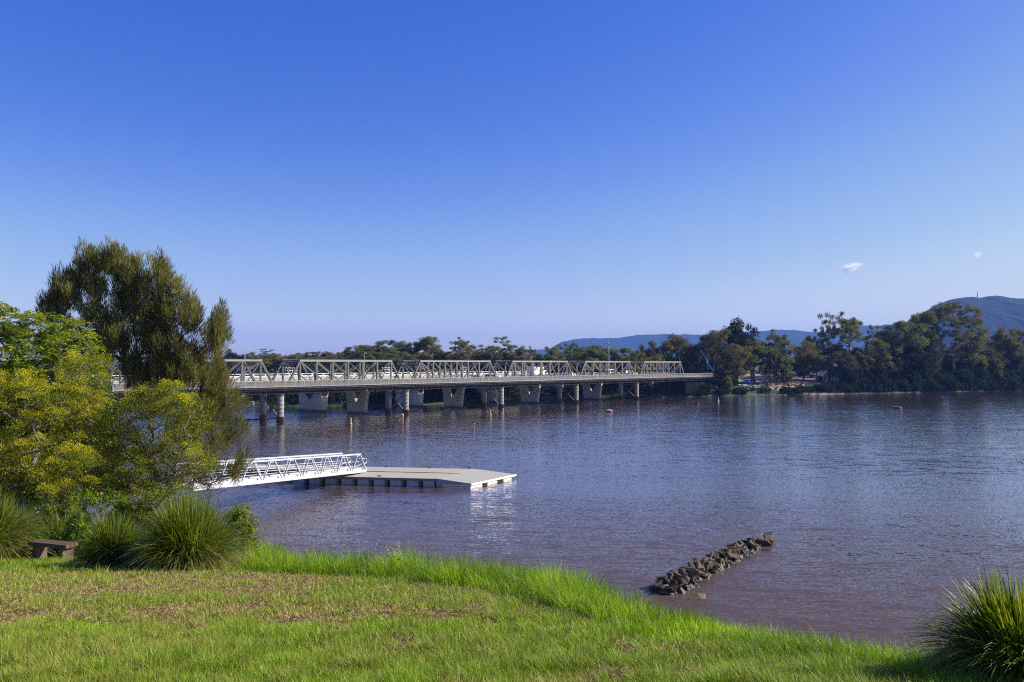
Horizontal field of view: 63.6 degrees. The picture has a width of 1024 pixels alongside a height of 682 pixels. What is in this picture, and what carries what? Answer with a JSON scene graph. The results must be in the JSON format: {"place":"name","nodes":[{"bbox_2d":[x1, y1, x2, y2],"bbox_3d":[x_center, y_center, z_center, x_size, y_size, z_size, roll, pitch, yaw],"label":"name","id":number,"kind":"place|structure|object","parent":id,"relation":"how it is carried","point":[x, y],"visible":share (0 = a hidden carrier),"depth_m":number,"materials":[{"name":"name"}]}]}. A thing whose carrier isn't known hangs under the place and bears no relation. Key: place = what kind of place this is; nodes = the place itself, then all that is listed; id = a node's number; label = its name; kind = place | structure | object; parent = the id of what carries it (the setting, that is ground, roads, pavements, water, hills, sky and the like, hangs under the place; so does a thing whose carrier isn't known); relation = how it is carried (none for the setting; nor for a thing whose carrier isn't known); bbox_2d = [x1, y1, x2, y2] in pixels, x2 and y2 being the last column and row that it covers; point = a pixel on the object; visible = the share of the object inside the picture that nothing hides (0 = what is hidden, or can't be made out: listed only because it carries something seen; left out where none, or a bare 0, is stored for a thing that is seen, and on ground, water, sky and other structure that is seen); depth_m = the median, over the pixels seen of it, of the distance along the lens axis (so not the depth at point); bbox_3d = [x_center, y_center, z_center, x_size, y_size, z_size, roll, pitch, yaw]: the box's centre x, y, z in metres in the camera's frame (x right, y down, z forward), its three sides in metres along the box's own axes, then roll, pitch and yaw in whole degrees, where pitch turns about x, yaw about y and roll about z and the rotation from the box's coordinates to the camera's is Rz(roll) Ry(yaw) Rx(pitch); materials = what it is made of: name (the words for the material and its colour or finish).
{"place":"outdoors","nodes":[
{"label":"outdoors","id":0,"kind":"place"},
{"bbox_2d":[0,555,294,572],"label":"long shade grass","id":1,"kind":"structure","parent":0,"point":[42,559],"depth_m":16.37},
{"bbox_2d":[0,559,536,649],"bbox_3d":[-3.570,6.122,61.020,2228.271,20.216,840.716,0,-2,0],"label":"riverbank","id":2,"kind":"structure","parent":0,"point":[228,592],"depth_m":10.94,"materials":[{"name":"plant"}]},
{"bbox_2d":[4,500,48,557],"bbox_3d":[-13.888,5.671,23.157,3.041,2.466,2.876,1,-2,-23],"label":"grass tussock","id":3,"kind":"object","parent":2,"relation":"on","point":[27,521],"depth_m":23.35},
{"bbox_2d":[0,486,62,559],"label":"grass tussock","id":4,"kind":"object","parent":2,"relation":"on","point":[11,532],"depth_m":21.47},
{"bbox_2d":[0,482,69,526],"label":"shrub","id":5,"kind":"object","parent":2,"relation":"on","point":[42,506],"visible":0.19,"depth_m":25.10,"materials":[{"name":"green plant"}]},
{"bbox_2d":[18,524,61,557],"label":"shrub","id":6,"kind":"object","parent":2,"relation":"on","point":[37,535],"visible":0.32,"depth_m":22.03,"materials":[{"name":"green plant"}]},
{"bbox_2d":[0,367,104,516],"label":"wattle tree","id":7,"kind":"object","parent":2,"relation":"on","point":[31,443],"visible":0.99,"depth_m":24.68,"materials":[{"name":"green plant"}]},
{"bbox_2d":[28,539,77,559],"bbox_3d":[-11.750,5.520,21.156,1.296,0.745,0.381,-1,-2,20],"label":"park bench","id":8,"kind":"object","parent":2,"relation":"on","point":[40,546],"visible":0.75,"depth_m":21.11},
{"bbox_2d":[21,496,107,551],"bbox_3d":[-12.591,5.778,23.387,3.416,2.814,2.903,1,-2,-23],"label":"shrub","id":9,"kind":"object","parent":2,"relation":"on","point":[56,525],"depth_m":23.23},
{"bbox_2d":[58,509,93,556],"bbox_3d":[-11.642,5.334,22.149,1.071,1.627,0.792,0,-2,0],"label":"shrub","id":10,"kind":"object","parent":2,"relation":"on","point":[76,525],"visible":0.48,"depth_m":22.12,"materials":[{"name":"green plant"}]},
{"bbox_2d":[0,300,163,514],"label":"feather leaved tree","id":11,"kind":"object","parent":2,"relation":"on","point":[12,335],"visible":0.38,"depth_m":28.59,"materials":[{"name":"green plant"}]},
{"bbox_2d":[40,348,123,514],"bbox_3d":[-13.723,3.543,26.307,2.690,6.861,2.651,0,-2,0],"label":"wattle tree","id":12,"kind":"object","parent":2,"relation":"on","point":[86,412],"visible":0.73,"depth_m":26.16,"materials":[{"name":"green plant"}]},
{"bbox_2d":[51,487,144,535],"bbox_3d":[-12.503,5.498,24.851,3.068,2.242,2.143,0,-2,0],"label":"shrub","id":13,"kind":"object","parent":2,"relation":"on","point":[119,498],"visible":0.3,"depth_m":24.68,"materials":[{"name":"green plant"}]},
{"bbox_2d":[56,507,153,568],"bbox_3d":[-8.142,4.387,16.931,2.352,1.982,2.555,-1,-2,31],"label":"grass tussock","id":14,"kind":"object","parent":2,"relation":"on","point":[101,541],"depth_m":16.56,"materials":[{"name":"plant"}]},
{"bbox_2d":[34,235,254,505],"bbox_3d":[-15.817,2.122,36.188,9.799,13.695,3.618,0,-2,0],"label":"casuarina tree","id":15,"kind":"object","parent":2,"relation":"on","point":[157,329],"visible":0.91,"depth_m":35.65,"materials":[{"name":"green plant"}]},
{"bbox_2d":[75,377,222,523],"bbox_3d":[-11.733,4.118,26.890,4.789,5.960,2.488,0,-2,0],"label":"wattle tree","id":16,"kind":"object","parent":2,"relation":"on","point":[134,436],"visible":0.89,"depth_m":26.68,"materials":[{"name":"green plant"}]},
{"bbox_2d":[121,481,205,538],"bbox_3d":[-10.435,5.411,24.926,2.804,2.556,2.116,0,-2,14],"label":"shrub","id":17,"kind":"object","parent":2,"relation":"on","point":[141,507],"visible":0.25,"depth_m":24.70,"materials":[{"name":"green plant"}]},
{"bbox_2d":[102,486,263,572],"bbox_3d":[-6.370,4.151,16.228,3.364,2.556,3.678,0,-2,0],"label":"grass tussock","id":18,"kind":"object","parent":2,"relation":"on","point":[183,537],"depth_m":15.78,"materials":[{"name":"plant"}]},
{"bbox_2d":[222,502,265,557],"bbox_3d":[-6.274,4.497,18.875,1.240,1.656,0.994,-1,-2,23],"label":"shrub","id":19,"kind":"object","parent":2,"relation":"on","point":[249,527],"visible":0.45,"depth_m":18.83,"materials":[{"name":"green plant"}]},
{"bbox_2d":[384,536,409,574],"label":"weed","id":20,"kind":"object","parent":2,"relation":"on","point":[395,556],"visible":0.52,"depth_m":13.48,"materials":[{"name":"green plant"}]},
{"bbox_2d":[0,566,889,681],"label":"dry thatch","id":21,"kind":"object","parent":2,"relation":"on","point":[436,609],"visible":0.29,"depth_m":8.01,"materials":[{"name":"plant"}]},
{"bbox_2d":[0,555,1005,681],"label":"lawn grass","id":22,"kind":"structure","parent":2,"relation":"on","point":[31,651],"depth_m":5.40,"materials":[{"name":"plant"}]},
{"bbox_2d":[226,536,1023,681],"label":"tall bank grass","id":23,"kind":"structure","parent":2,"relation":"on","point":[566,589],"depth_m":8.00,"materials":[{"name":"plant"}]},
{"bbox_2d":[892,560,1023,681],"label":"grass tussock","id":24,"kind":"object","parent":2,"relation":"on","point":[989,635],"depth_m":4.23,"materials":[{"name":"plant"}]},
{"bbox_2d":[0,357,1023,406],"bbox_3d":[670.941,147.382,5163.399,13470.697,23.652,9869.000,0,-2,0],"label":"bank","id":25,"kind":"structure","parent":0,"point":[468,399],"depth_m":310.92,"materials":[{"name":"plant"}]},
{"bbox_2d":[245,356,271,372],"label":"gum tree","id":26,"kind":"object","parent":25,"relation":"on","point":[266,363],"visible":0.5,"depth_m":314.91,"materials":[{"name":"green plant"}]},
{"bbox_2d":[319,355,342,369],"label":"gum tree","id":27,"kind":"object","parent":25,"relation":"on","point":[333,357],"visible":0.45,"depth_m":333.66,"materials":[{"name":"green plant"}]},
{"bbox_2d":[344,349,368,368],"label":"leafy tree","id":28,"kind":"object","parent":25,"relation":"on","point":[352,352],"visible":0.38,"depth_m":332.90,"materials":[{"name":"green plant"}]},
{"bbox_2d":[340,344,373,357],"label":"gum tree","id":29,"kind":"object","parent":25,"relation":"on","point":[359,347],"visible":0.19,"depth_m":347.59,"materials":[{"name":"green plant"}]},
{"bbox_2d":[355,351,375,366],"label":"gum tree","id":30,"kind":"object","parent":25,"relation":"on","point":[360,354],"visible":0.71,"depth_m":315.73,"materials":[{"name":"green plant"}]},
{"bbox_2d":[369,340,400,370],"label":"gum tree","id":31,"kind":"object","parent":25,"relation":"on","point":[378,344],"visible":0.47,"depth_m":344.08,"materials":[{"name":"green plant"}]},
{"bbox_2d":[376,353,402,369],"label":"gum tree","id":32,"kind":"object","parent":25,"relation":"on","point":[395,359],"visible":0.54,"depth_m":319.70,"materials":[{"name":"green plant"}]},
{"bbox_2d":[387,351,413,371],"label":"gum tree","id":33,"kind":"object","parent":25,"relation":"on","point":[398,353],"visible":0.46,"depth_m":323.24,"materials":[{"name":"green plant"}]},
{"bbox_2d":[400,341,426,354],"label":"gum tree","id":34,"kind":"object","parent":25,"relation":"on","point":[407,348],"visible":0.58,"depth_m":342.50,"materials":[{"name":"green plant"}]},
{"bbox_2d":[411,335,443,364],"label":"gum tree","id":35,"kind":"object","parent":25,"relation":"on","point":[425,341],"visible":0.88,"depth_m":339.42,"materials":[{"name":"green plant"}]},
{"bbox_2d":[448,337,476,353],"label":"gum tree","id":36,"kind":"object","parent":25,"relation":"on","point":[462,344],"visible":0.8,"depth_m":334.84,"materials":[{"name":"green plant"}]},
{"bbox_2d":[443,346,485,372],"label":"leafy tree","id":37,"kind":"object","parent":25,"relation":"on","point":[457,355],"visible":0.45,"depth_m":323.43,"materials":[{"name":"green plant"}]},
{"bbox_2d":[472,348,510,372],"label":"leafy tree","id":38,"kind":"object","parent":25,"relation":"on","point":[488,353],"visible":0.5,"depth_m":316.24,"materials":[{"name":"green plant"}]},
{"bbox_2d":[478,336,516,359],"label":"gum tree","id":39,"kind":"object","parent":25,"relation":"on","point":[509,348],"visible":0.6,"depth_m":343.10,"materials":[{"name":"green plant"}]},
{"bbox_2d":[510,345,530,368],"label":"gum tree","id":40,"kind":"object","parent":25,"relation":"on","point":[520,351],"visible":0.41,"depth_m":333.48,"materials":[{"name":"green plant"}]},
{"bbox_2d":[514,355,536,372],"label":"leafy tree","id":41,"kind":"object","parent":25,"relation":"on","point":[523,357],"visible":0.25,"depth_m":319.59,"materials":[{"name":"green plant"}]},
{"bbox_2d":[44,363,1022,404],"bbox_3d":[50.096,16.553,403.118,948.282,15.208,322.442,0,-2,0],"label":"bank scrub","id":42,"kind":"object","parent":25,"relation":"on","point":[550,389],"visible":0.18,"depth_m":302.98,"materials":[{"name":"green plant"}]},
{"bbox_2d":[538,346,561,375],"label":"gum tree","id":43,"kind":"object","parent":25,"relation":"on","point":[552,353],"visible":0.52,"depth_m":321.64,"materials":[{"name":"green plant"}]},
{"bbox_2d":[552,354,573,372],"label":"leafy tree","id":44,"kind":"object","parent":25,"relation":"on","point":[561,357],"visible":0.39,"depth_m":318.84,"materials":[{"name":"green plant"}]},
{"bbox_2d":[556,343,573,360],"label":"gum tree","id":45,"kind":"object","parent":25,"relation":"on","point":[567,351],"visible":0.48,"depth_m":348.64,"materials":[{"name":"green plant"}]},
{"bbox_2d":[570,351,600,374],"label":"gum tree","id":46,"kind":"object","parent":25,"relation":"on","point":[581,354],"visible":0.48,"depth_m":319.68,"materials":[{"name":"green plant"}]},
{"bbox_2d":[570,345,615,371],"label":"gum tree","id":47,"kind":"object","parent":25,"relation":"on","point":[594,351],"visible":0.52,"depth_m":326.20,"materials":[{"name":"green plant"}]},
{"bbox_2d":[597,347,632,374],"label":"gum tree","id":48,"kind":"object","parent":25,"relation":"on","point":[619,357],"visible":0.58,"depth_m":327.40,"materials":[{"name":"green plant"}]},
{"bbox_2d":[623,349,653,371],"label":"gum tree","id":49,"kind":"object","parent":25,"relation":"on","point":[640,357],"visible":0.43,"depth_m":327.32,"materials":[{"name":"green plant"}]},
{"bbox_2d":[638,340,663,370],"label":"leafy tree","id":50,"kind":"object","parent":25,"relation":"on","point":[648,351],"visible":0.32,"depth_m":344.08,"materials":[{"name":"green plant"}]},
{"bbox_2d":[646,353,670,373],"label":"leafy tree","id":51,"kind":"object","parent":25,"relation":"on","point":[656,357],"visible":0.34,"depth_m":328.70,"materials":[{"name":"green plant"}]},
{"bbox_2d":[651,333,699,369],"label":"gum tree","id":52,"kind":"object","parent":25,"relation":"on","point":[674,347],"visible":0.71,"depth_m":346.91,"materials":[{"name":"green plant"}]},
{"bbox_2d":[673,359,697,374],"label":"leafy tree","id":53,"kind":"object","parent":25,"relation":"on","point":[686,368],"visible":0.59,"depth_m":327.99,"materials":[{"name":"green plant"}]},
{"bbox_2d":[681,346,700,371],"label":"gum tree","id":54,"kind":"object","parent":25,"relation":"on","point":[689,355],"visible":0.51,"depth_m":343.92,"materials":[{"name":"green plant"}]},
{"bbox_2d":[694,335,740,383],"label":"gum tree","id":55,"kind":"object","parent":25,"relation":"on","point":[709,349],"visible":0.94,"depth_m":331.45,"materials":[{"name":"green plant"}]},
{"bbox_2d":[694,329,747,369],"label":"gum tree","id":56,"kind":"object","parent":25,"relation":"on","point":[721,334],"visible":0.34,"depth_m":341.84,"materials":[{"name":"green plant"}]},
{"bbox_2d":[719,376,732,389],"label":"bush","id":57,"kind":"object","parent":25,"relation":"on","point":[726,382],"visible":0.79,"depth_m":327.58,"materials":[{"name":"green plant"}]},
{"bbox_2d":[707,343,758,380],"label":"leafy tree","id":58,"kind":"object","parent":25,"relation":"on","point":[745,352],"visible":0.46,"depth_m":336.38,"materials":[{"name":"green plant"}]},
{"bbox_2d":[720,316,759,370],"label":"leafy tree","id":59,"kind":"object","parent":25,"relation":"on","point":[736,332],"visible":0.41,"depth_m":348.39,"materials":[{"name":"green plant"}]},
{"bbox_2d":[734,339,775,380],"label":"gum tree","id":60,"kind":"object","parent":25,"relation":"on","point":[757,345],"visible":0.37,"depth_m":344.64,"materials":[{"name":"green plant"}]},
{"bbox_2d":[740,345,795,383],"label":"spreading tree","id":61,"kind":"object","parent":25,"relation":"on","point":[784,363],"visible":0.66,"depth_m":344.56,"materials":[{"name":"green plant"}]},
{"bbox_2d":[758,345,783,381],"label":"leafy tree","id":62,"kind":"object","parent":25,"relation":"on","point":[767,363],"visible":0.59,"depth_m":347.63,"materials":[{"name":"green plant"}]},
{"bbox_2d":[766,329,794,380],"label":"gum tree","id":63,"kind":"object","parent":25,"relation":"on","point":[778,340],"visible":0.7,"depth_m":353.42,"materials":[{"name":"green plant"}]},
{"bbox_2d":[759,378,804,387],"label":"site rubble","id":64,"kind":"object","parent":25,"relation":"on","point":[764,381],"visible":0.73,"depth_m":348.40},
{"bbox_2d":[773,343,793,382],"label":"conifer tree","id":65,"kind":"object","parent":25,"relation":"on","point":[785,376],"visible":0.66,"depth_m":348.39,"materials":[{"name":"green plant"}]},
{"bbox_2d":[738,374,843,393],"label":"dirt lot","id":66,"kind":"structure","parent":25,"relation":"on","point":[760,376],"depth_m":363.22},
{"bbox_2d":[785,340,824,379],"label":"leafy tree","id":67,"kind":"object","parent":25,"relation":"on","point":[800,353],"visible":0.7,"depth_m":366.54,"materials":[{"name":"green plant"}]},
{"bbox_2d":[797,352,833,380],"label":"gum tree","id":68,"kind":"object","parent":25,"relation":"on","point":[818,358],"visible":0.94,"depth_m":364.04,"materials":[{"name":"green plant"}]},
{"bbox_2d":[813,312,841,354],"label":"gum tree","id":69,"kind":"object","parent":25,"relation":"on","point":[821,333],"visible":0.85,"depth_m":388.33,"materials":[{"name":"green plant"}]},
{"bbox_2d":[817,343,863,374],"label":"leafy tree","id":70,"kind":"object","parent":25,"relation":"on","point":[838,347],"visible":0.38,"depth_m":366.94,"materials":[{"name":"green plant"}]},
{"bbox_2d":[823,350,860,381],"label":"leafy tree","id":71,"kind":"object","parent":25,"relation":"on","point":[840,367],"visible":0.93,"depth_m":356.98,"materials":[{"name":"green plant"}]},
{"bbox_2d":[830,311,863,350],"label":"gum tree","id":72,"kind":"object","parent":25,"relation":"on","point":[848,329],"visible":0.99,"depth_m":383.35,"materials":[{"name":"green plant"}]},
{"bbox_2d":[837,368,861,384],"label":"bush","id":73,"kind":"object","parent":25,"relation":"on","point":[848,375],"visible":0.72,"depth_m":351.73,"materials":[{"name":"green plant"}]},
{"bbox_2d":[853,351,874,374],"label":"leafy tree","id":74,"kind":"object","parent":25,"relation":"on","point":[865,363],"visible":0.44,"depth_m":360.92,"materials":[{"name":"green plant"}]},
{"bbox_2d":[861,324,884,357],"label":"gum tree","id":75,"kind":"object","parent":25,"relation":"on","point":[866,339],"visible":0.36,"depth_m":399.49,"materials":[{"name":"green plant"}]},
{"bbox_2d":[856,338,904,373],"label":"leafy tree","id":76,"kind":"object","parent":25,"relation":"on","point":[873,352],"visible":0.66,"depth_m":364.08,"materials":[{"name":"green plant"}]},
{"bbox_2d":[878,319,930,371],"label":"gum tree","id":77,"kind":"object","parent":25,"relation":"on","point":[904,334],"visible":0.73,"depth_m":371.55,"materials":[{"name":"green plant"}]},
{"bbox_2d":[878,343,938,375],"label":"leafy tree","id":78,"kind":"object","parent":25,"relation":"on","point":[916,356],"visible":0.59,"depth_m":367.82,"materials":[{"name":"green plant"}]},
{"bbox_2d":[907,342,942,373],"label":"leafy tree","id":79,"kind":"object","parent":25,"relation":"on","point":[912,366],"visible":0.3,"depth_m":377.27,"materials":[{"name":"green plant"}]},
{"bbox_2d":[909,312,942,360],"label":"gum tree","id":80,"kind":"object","parent":25,"relation":"on","point":[933,335],"visible":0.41,"depth_m":381.41,"materials":[{"name":"green plant"}]},
{"bbox_2d":[926,379,944,391],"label":"bush","id":81,"kind":"object","parent":25,"relation":"on","point":[937,387],"visible":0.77,"depth_m":367.06,"materials":[{"name":"green plant"}]},
{"bbox_2d":[931,373,955,384],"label":"bush","id":82,"kind":"object","parent":25,"relation":"on","point":[942,376],"visible":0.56,"depth_m":372.72,"materials":[{"name":"green plant"}]},
{"bbox_2d":[933,349,958,373],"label":"leafy tree","id":83,"kind":"object","parent":25,"relation":"on","point":[946,359],"visible":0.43,"depth_m":408.74,"materials":[{"name":"green plant"}]},
{"bbox_2d":[909,300,992,370],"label":"gum tree","id":84,"kind":"object","parent":25,"relation":"on","point":[957,334],"visible":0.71,"depth_m":387.02,"materials":[{"name":"green plant"}]},
{"bbox_2d":[949,368,974,381],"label":"bush","id":85,"kind":"object","parent":25,"relation":"on","point":[964,374],"visible":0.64,"depth_m":380.82,"materials":[{"name":"green plant"}]},
{"bbox_2d":[959,379,977,389],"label":"bush","id":86,"kind":"object","parent":25,"relation":"on","point":[969,383],"visible":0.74,"depth_m":379.50,"materials":[{"name":"green plant"}]},
{"bbox_2d":[968,364,989,380],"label":"bush","id":87,"kind":"object","parent":25,"relation":"on","point":[982,372],"visible":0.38,"depth_m":387.51,"materials":[{"name":"green plant"}]},
{"bbox_2d":[955,333,1005,368],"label":"gum tree","id":88,"kind":"object","parent":25,"relation":"on","point":[977,359],"visible":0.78,"depth_m":391.89,"materials":[{"name":"green plant"}]},
{"bbox_2d":[969,344,1009,371],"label":"leafy tree","id":89,"kind":"object","parent":25,"relation":"on","point":[999,356],"visible":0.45,"depth_m":395.02,"materials":[{"name":"green plant"}]},
{"bbox_2d":[984,326,1023,366],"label":"gum tree","id":90,"kind":"object","parent":25,"relation":"on","point":[1001,336],"visible":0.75,"depth_m":404.21,"materials":[{"name":"green plant"}]},
{"bbox_2d":[1001,328,1023,355],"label":"gum tree","id":91,"kind":"object","parent":25,"relation":"on","point":[1019,333],"visible":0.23,"depth_m":409.84,"materials":[{"name":"green plant"}]},
{"bbox_2d":[1002,347,1023,373],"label":"leafy tree","id":92,"kind":"object","parent":25,"relation":"on","point":[1019,366],"visible":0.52,"depth_m":402.39,"materials":[{"name":"green plant"}]},
{"bbox_2d":[0,0,1023,356],"label":"sky","id":93,"kind":"structure","parent":0,"point":[537,174],"materials":[{"name":"blue"}]},
{"bbox_2d":[7,390,1023,658],"bbox_3d":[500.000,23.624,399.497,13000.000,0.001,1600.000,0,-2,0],"label":"river","id":94,"kind":"structure","parent":0,"point":[879,516],"depth_m":77.99,"materials":[{"name":"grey liquid"}]},
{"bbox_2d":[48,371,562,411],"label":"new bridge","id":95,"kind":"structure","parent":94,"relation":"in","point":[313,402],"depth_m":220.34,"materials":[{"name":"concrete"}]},
{"bbox_2d":[0,358,712,428],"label":"truss bridge","id":96,"kind":"structure","parent":94,"relation":"on","point":[684,383],"depth_m":213.16,"materials":[{"name":"grey metal"}]},
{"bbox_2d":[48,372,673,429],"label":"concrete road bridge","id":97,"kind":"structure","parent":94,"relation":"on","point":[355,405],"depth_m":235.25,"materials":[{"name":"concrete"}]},
{"bbox_2d":[221,464,515,487],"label":"floating pontoon","id":98,"kind":"object","parent":94,"relation":"on","point":[429,477],"visible":0.84,"depth_m":86.23,"materials":[{"name":"white paint"}]},
{"bbox_2d":[171,453,366,490],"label":"gangway","id":99,"kind":"object","parent":98,"relation":"on","point":[316,472],"visible":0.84,"depth_m":77.59,"materials":[{"name":"metal"}]},
{"bbox_2d":[684,573,694,583],"bbox_3d":[10.098,13.505,46.913,0.892,0.437,0.520,26,-8,35],"label":"rock","id":100,"kind":"object","parent":94,"relation":"in","point":[691,580],"visible":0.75,"depth_m":46.67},
{"bbox_2d":[689,568,704,576],"bbox_3d":[10.416,13.083,46.512,0.869,0.450,0.703,0,-26,30],"label":"rock","id":101,"kind":"object","parent":100,"relation":"on","point":[693,572],"visible":1,"depth_m":46.38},
{"bbox_2d":[688,593,705,600],"bbox_3d":[9.880,13.763,44.074,1.494,0.517,0.660,1,-2,-25],"label":"rock","id":102,"kind":"object","parent":94,"relation":"in","point":[698,596],"visible":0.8,"depth_m":43.95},
{"bbox_2d":[525,325,894,358],"bbox_3d":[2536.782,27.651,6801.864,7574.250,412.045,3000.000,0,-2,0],"label":"distant ridge","id":103,"kind":"structure","parent":0,"point":[795,337],"depth_m":6489.33,"materials":[{"name":"plant"}]},
{"bbox_2d":[852,296,1023,354],"bbox_3d":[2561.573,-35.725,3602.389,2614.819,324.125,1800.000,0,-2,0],"label":"wooded hill","id":104,"kind":"structure","parent":0,"point":[1007,313],"depth_m":3348.77,"materials":[{"name":"plant"}]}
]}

